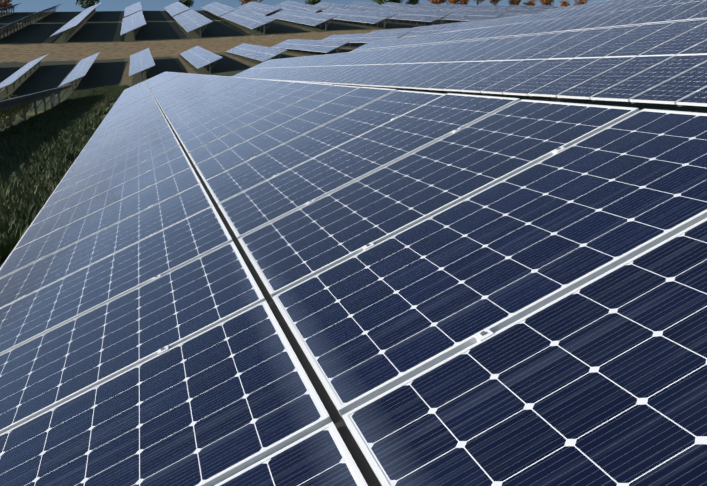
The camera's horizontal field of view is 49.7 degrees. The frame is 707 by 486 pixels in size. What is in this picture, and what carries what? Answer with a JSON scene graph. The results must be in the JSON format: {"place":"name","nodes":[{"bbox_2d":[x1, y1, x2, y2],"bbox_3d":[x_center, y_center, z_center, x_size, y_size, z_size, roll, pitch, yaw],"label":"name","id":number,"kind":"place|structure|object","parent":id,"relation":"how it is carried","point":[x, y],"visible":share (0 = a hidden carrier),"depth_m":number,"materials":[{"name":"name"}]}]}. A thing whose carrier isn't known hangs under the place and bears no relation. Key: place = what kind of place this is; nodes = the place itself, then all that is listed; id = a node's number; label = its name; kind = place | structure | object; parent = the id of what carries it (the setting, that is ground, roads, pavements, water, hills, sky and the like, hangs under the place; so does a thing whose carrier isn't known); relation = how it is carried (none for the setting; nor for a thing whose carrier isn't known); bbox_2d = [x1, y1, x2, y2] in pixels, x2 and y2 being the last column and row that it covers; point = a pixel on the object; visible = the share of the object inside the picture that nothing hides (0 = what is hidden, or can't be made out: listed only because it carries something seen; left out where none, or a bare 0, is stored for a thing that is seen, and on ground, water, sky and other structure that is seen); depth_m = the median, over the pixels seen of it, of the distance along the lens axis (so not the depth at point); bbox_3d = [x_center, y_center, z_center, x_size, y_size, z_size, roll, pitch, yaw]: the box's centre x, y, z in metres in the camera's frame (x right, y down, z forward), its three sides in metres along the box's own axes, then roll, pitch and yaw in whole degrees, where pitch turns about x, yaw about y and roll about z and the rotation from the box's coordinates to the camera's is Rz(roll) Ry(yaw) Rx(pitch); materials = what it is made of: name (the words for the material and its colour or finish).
{"place":"outdoors","nodes":[
{"label":"outdoors","id":0,"kind":"place"},
{"bbox_2d":[0,0,608,11],"label":"sky","id":1,"kind":"structure","parent":0,"point":[26,5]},
{"bbox_2d":[0,10,706,267],"bbox_3d":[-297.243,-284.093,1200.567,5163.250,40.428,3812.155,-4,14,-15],"label":"terrain ground","id":2,"kind":"structure","parent":0,"point":[166,38],"depth_m":154.08,"materials":[{"name":"brown soil"}]},
{"bbox_2d":[0,0,12,11],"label":"tree","id":3,"kind":"object","parent":2,"relation":"on","point":[4,3],"visible":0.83,"depth_m":349.36,"materials":[{"name":"brown plant"}]},
{"bbox_2d":[0,109,16,128],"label":"shrub","id":4,"kind":"object","parent":2,"relation":"on","point":[7,117],"visible":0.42,"depth_m":46.55,"materials":[{"name":"green plant"}]},
{"bbox_2d":[0,108,18,125],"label":"shrub","id":5,"kind":"object","parent":2,"relation":"on","point":[7,123],"visible":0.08,"depth_m":48.08,"materials":[{"name":"green plant"}]},
{"bbox_2d":[0,3,20,15],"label":"solar table","id":6,"kind":"object","parent":2,"relation":"on","point":[6,8],"visible":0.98,"depth_m":270.93,"materials":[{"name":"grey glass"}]},
{"bbox_2d":[0,12,37,38],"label":"solar table","id":7,"kind":"object","parent":2,"relation":"on","point":[10,25],"visible":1,"depth_m":191.83,"materials":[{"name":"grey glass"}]},
{"bbox_2d":[8,95,33,117],"bbox_3d":[-24.710,-10.134,57.026,1.690,1.892,2.037,10,16,36],"label":"shrub","id":8,"kind":"object","parent":2,"relation":"on","point":[28,104],"visible":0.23,"depth_m":56.95,"materials":[{"name":"green plant"}]},
{"bbox_2d":[0,54,47,93],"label":"solar table","id":9,"kind":"object","parent":2,"relation":"on","point":[16,75],"visible":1,"depth_m":103.15,"materials":[{"name":"blue glass"}]},
{"bbox_2d":[0,84,74,125],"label":"solar table","id":10,"kind":"object","parent":2,"relation":"on","point":[14,102],"visible":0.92,"depth_m":50.58,"materials":[{"name":"grey glass"}]},
{"bbox_2d":[31,4,60,22],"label":"solar table","id":11,"kind":"object","parent":2,"relation":"on","point":[48,9],"visible":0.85,"depth_m":253.94,"materials":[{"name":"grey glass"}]},
{"bbox_2d":[50,93,55,108],"bbox_3d":[-25.612,-12.218,64.987,0.410,1.600,0.720,-4,14,-15],"label":"inverter cabinet","id":12,"kind":"object","parent":2,"relation":"on","point":[53,100],"visible":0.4,"depth_m":64.72,"materials":[{"name":"metal"}]},
{"bbox_2d":[0,84,129,263],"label":"grass tufts","id":13,"kind":"object","parent":2,"relation":"on","point":[39,151],"visible":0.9,"depth_m":22.68,"materials":[{"name":"green plant"}]},
{"bbox_2d":[50,11,91,41],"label":"solar table","id":14,"kind":"object","parent":2,"relation":"on","point":[72,24],"visible":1,"depth_m":181.69,"materials":[{"name":"blue glass"}]},
{"bbox_2d":[58,52,99,90],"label":"solar table","id":15,"kind":"object","parent":2,"relation":"on","point":[80,69],"visible":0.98,"depth_m":100.87,"materials":[{"name":"blue glass"}]},
{"bbox_2d":[74,0,98,8],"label":"tree","id":16,"kind":"object","parent":2,"relation":"on","point":[87,5],"visible":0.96,"depth_m":364.84,"materials":[{"name":"green plant"}]},
{"bbox_2d":[74,2,101,21],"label":"solar table","id":17,"kind":"object","parent":2,"relation":"on","point":[92,8],"visible":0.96,"depth_m":258.05,"materials":[{"name":"blue glass"}]},
{"bbox_2d":[120,10,145,39],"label":"solar table","id":18,"kind":"object","parent":2,"relation":"on","point":[133,22],"visible":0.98,"depth_m":187.48,"materials":[{"name":"blue glass"}]},
{"bbox_2d":[124,2,141,16],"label":"solar table","id":19,"kind":"object","parent":2,"relation":"on","point":[133,8],"visible":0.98,"depth_m":258.17,"materials":[{"name":"blue glass"}]},
{"bbox_2d":[129,48,154,81],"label":"solar table","id":20,"kind":"object","parent":2,"relation":"on","point":[141,61],"visible":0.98,"depth_m":103.08,"materials":[{"name":"blue glass"}]},
{"bbox_2d":[164,2,189,16],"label":"solar table","id":21,"kind":"object","parent":2,"relation":"on","point":[175,8],"visible":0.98,"depth_m":262.88,"materials":[{"name":"blue glass"}]},
{"bbox_2d":[178,0,193,9],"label":"tree","id":22,"kind":"object","parent":2,"relation":"on","point":[188,3],"visible":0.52,"depth_m":371.32,"materials":[{"name":"green plant"}]},
{"bbox_2d":[173,9,212,36],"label":"solar table","id":23,"kind":"object","parent":2,"relation":"on","point":[190,20],"visible":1,"depth_m":191.88,"materials":[{"name":"blue glass"}]},
{"bbox_2d":[180,46,222,73],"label":"solar table","id":24,"kind":"object","parent":2,"relation":"on","point":[197,57],"visible":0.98,"depth_m":104.92,"materials":[{"name":"blue glass"}]},
{"bbox_2d":[201,2,235,15],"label":"solar table","id":25,"kind":"object","parent":2,"relation":"on","point":[217,9],"visible":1,"depth_m":267.47,"materials":[{"name":"blue glass"}]},
{"bbox_2d":[220,9,276,33],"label":"solar table","id":26,"kind":"object","parent":2,"relation":"on","point":[250,20],"visible":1,"depth_m":196.27,"materials":[{"name":"blue glass"}]},
{"bbox_2d":[239,0,262,4],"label":"tree","id":27,"kind":"object","parent":2,"relation":"on","point":[245,1],"visible":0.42,"depth_m":383.55,"materials":[{"name":"orange plant"}]},
{"bbox_2d":[226,43,286,60],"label":"solar table","id":28,"kind":"object","parent":2,"relation":"on","point":[260,53],"visible":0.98,"depth_m":108.05,"materials":[{"name":"blue glass"}]},
{"bbox_2d":[237,2,280,15],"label":"solar table","id":29,"kind":"object","parent":2,"relation":"on","point":[260,8],"visible":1,"depth_m":270.52,"materials":[{"name":"blue glass"}]},
{"bbox_2d":[275,1,324,12],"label":"solar table","id":30,"kind":"object","parent":2,"relation":"on","point":[290,5],"visible":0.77,"depth_m":278.48,"materials":[{"name":"blue glass"}]},
{"bbox_2d":[269,9,337,30],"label":"solar table","id":31,"kind":"object","parent":2,"relation":"on","point":[307,18],"visible":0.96,"depth_m":200.51,"materials":[{"name":"blue glass"}]},
{"bbox_2d":[272,39,349,53],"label":"solar table","id":32,"kind":"object","parent":2,"relation":"on","point":[325,46],"visible":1,"depth_m":110.08,"materials":[{"name":"blue glass"}]},
{"bbox_2d":[305,0,320,4],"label":"tree","id":33,"kind":"object","parent":2,"relation":"on","point":[311,2],"visible":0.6,"depth_m":379.84,"materials":[{"name":"green plant"}]},
{"bbox_2d":[314,2,367,10],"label":"solar table","id":34,"kind":"object","parent":2,"relation":"on","point":[335,6],"visible":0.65,"depth_m":283.40,"materials":[{"name":"blue glass"}]},
{"bbox_2d":[0,72,706,485],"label":"solar table","id":35,"kind":"object","parent":2,"relation":"on","point":[214,280],"visible":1,"depth_m":2.49,"materials":[{"name":"blue glass"}]},
{"bbox_2d":[320,9,396,27],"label":"solar table","id":36,"kind":"object","parent":2,"relation":"on","point":[364,17],"visible":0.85,"depth_m":201.27,"materials":[{"name":"blue glass"}]},
{"bbox_2d":[322,32,409,46],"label":"solar table","id":37,"kind":"object","parent":2,"relation":"on","point":[361,38],"visible":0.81,"depth_m":112.10,"materials":[{"name":"blue glass"}]},
{"bbox_2d":[349,2,408,10],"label":"solar table","id":38,"kind":"object","parent":2,"relation":"on","point":[365,5],"visible":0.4,"depth_m":290.98,"materials":[{"name":"blue glass"}]},
{"bbox_2d":[371,0,390,4],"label":"tree","id":39,"kind":"object","parent":2,"relation":"on","point":[381,2],"visible":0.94,"depth_m":376.56,"materials":[{"name":"green plant"}]},
{"bbox_2d":[386,0,403,2],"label":"tree","id":40,"kind":"object","parent":2,"relation":"on","point":[396,1],"visible":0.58,"depth_m":381.33,"materials":[{"name":"green plant"}]},
{"bbox_2d":[365,8,453,24],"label":"solar table","id":41,"kind":"object","parent":2,"relation":"on","point":[432,16],"visible":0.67,"depth_m":202.52,"materials":[{"name":"blue glass"}]},
{"bbox_2d":[404,0,418,4],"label":"tree","id":42,"kind":"object","parent":2,"relation":"on","point":[413,2],"visible":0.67,"depth_m":378.52,"materials":[{"name":"green plant"}]},
{"bbox_2d":[370,24,460,36],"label":"solar table","id":43,"kind":"object","parent":2,"relation":"on","point":[418,31],"visible":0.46,"depth_m":111.94,"materials":[{"name":"blue glass"}]},
{"bbox_2d":[382,2,448,9],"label":"solar table","id":44,"kind":"object","parent":2,"relation":"on","point":[410,6],"visible":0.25,"depth_m":291.61,"materials":[{"name":"blue glass"}]},
{"bbox_2d":[428,0,447,4],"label":"tree","id":45,"kind":"object","parent":2,"relation":"on","point":[438,2],"visible":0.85,"depth_m":384.09,"materials":[{"name":"orange plant"}]},
{"bbox_2d":[416,3,479,9],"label":"solar table","id":46,"kind":"object","parent":2,"relation":"on","point":[439,6],"visible":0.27,"depth_m":301.56,"materials":[{"name":"blue glass"}]},
{"bbox_2d":[446,0,459,4],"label":"tree","id":47,"kind":"object","parent":2,"relation":"on","point":[452,1],"visible":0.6,"depth_m":376.89,"materials":[{"name":"orange plant"}]},
{"bbox_2d":[412,9,507,22],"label":"solar table","id":48,"kind":"object","parent":2,"relation":"on","point":[468,15],"visible":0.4,"depth_m":203.48,"materials":[{"name":"blue glass"}]},
{"bbox_2d":[457,0,469,4],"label":"tree","id":49,"kind":"object","parent":2,"relation":"on","point":[463,2],"visible":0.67,"depth_m":387.22,"materials":[{"name":"orange plant"}]},
{"bbox_2d":[407,15,523,36],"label":"solar table","id":50,"kind":"object","parent":2,"relation":"on","point":[462,22],"visible":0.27,"depth_m":120.05,"materials":[{"name":"blue glass"}]},
{"bbox_2d":[231,19,706,106],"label":"solar table","id":51,"kind":"object","parent":2,"relation":"on","point":[661,63],"visible":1,"depth_m":15.87,"materials":[{"name":"blue glass"}]},
{"bbox_2d":[447,4,525,9],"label":"solar table","id":52,"kind":"object","parent":2,"relation":"on","point":[474,6],"visible":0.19,"depth_m":303.17,"materials":[{"name":"blue glass"}]},
{"bbox_2d":[489,0,500,4],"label":"tree","id":53,"kind":"object","parent":2,"relation":"on","point":[495,1],"visible":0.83,"depth_m":374.93,"materials":[{"name":"orange plant"}]},
{"bbox_2d":[452,8,544,17],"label":"solar table","id":54,"kind":"object","parent":2,"relation":"on","point":[514,12],"visible":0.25,"depth_m":213.19,"materials":[{"name":"blue glass"}]},
{"bbox_2d":[479,4,547,9],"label":"solar table","id":55,"kind":"object","parent":2,"relation":"on","point":[526,8],"visible":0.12,"depth_m":306.03,"materials":[{"name":"blue glass"}]},
{"bbox_2d":[507,0,521,5],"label":"tree","id":56,"kind":"object","parent":2,"relation":"on","point":[514,2],"visible":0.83,"depth_m":374.06,"materials":[{"name":"orange plant"}]},
{"bbox_2d":[350,0,706,51],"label":"solar table","id":57,"kind":"object","parent":2,"relation":"on","point":[696,10],"visible":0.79,"depth_m":31.76,"materials":[{"name":"blue glass"}]},
{"bbox_2d":[523,0,536,5],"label":"tree","id":58,"kind":"object","parent":2,"relation":"on","point":[531,3],"visible":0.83,"depth_m":376.46,"materials":[{"name":"orange plant"}]},
{"bbox_2d":[510,5,554,8],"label":"solar table","id":59,"kind":"object","parent":2,"relation":"on","point":[532,6],"visible":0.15,"depth_m":319.53,"materials":[{"name":"blue glass"}]},
{"bbox_2d":[539,0,553,5],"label":"tree","id":60,"kind":"object","parent":2,"relation":"on","point":[545,2],"visible":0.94,"depth_m":371.67,"materials":[{"name":"orange plant"}]},
{"bbox_2d":[538,5,561,7],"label":"solar table","id":61,"kind":"object","parent":2,"relation":"on","point":[550,6],"visible":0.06,"depth_m":333.05,"materials":[{"name":"blue glass"}]},
{"bbox_2d":[559,0,569,6],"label":"tree","id":62,"kind":"object","parent":2,"relation":"on","point":[564,4],"visible":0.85,"depth_m":366.09,"materials":[{"name":"orange plant"}]},
{"bbox_2d":[446,0,704,31],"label":"solar table","id":63,"kind":"object","parent":2,"relation":"on","point":[617,6],"visible":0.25,"depth_m":45.55,"materials":[{"name":"blue glass"}]},
{"bbox_2d":[573,0,588,5],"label":"tree","id":64,"kind":"object","parent":2,"relation":"on","point":[579,2],"visible":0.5,"depth_m":366.68,"materials":[{"name":"orange plant"}]},
{"bbox_2d":[541,0,631,12],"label":"solar table","id":65,"kind":"object","parent":2,"relation":"on","point":[585,5],"visible":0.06,"depth_m":58.57,"materials":[{"name":"blue glass"}]}
]}

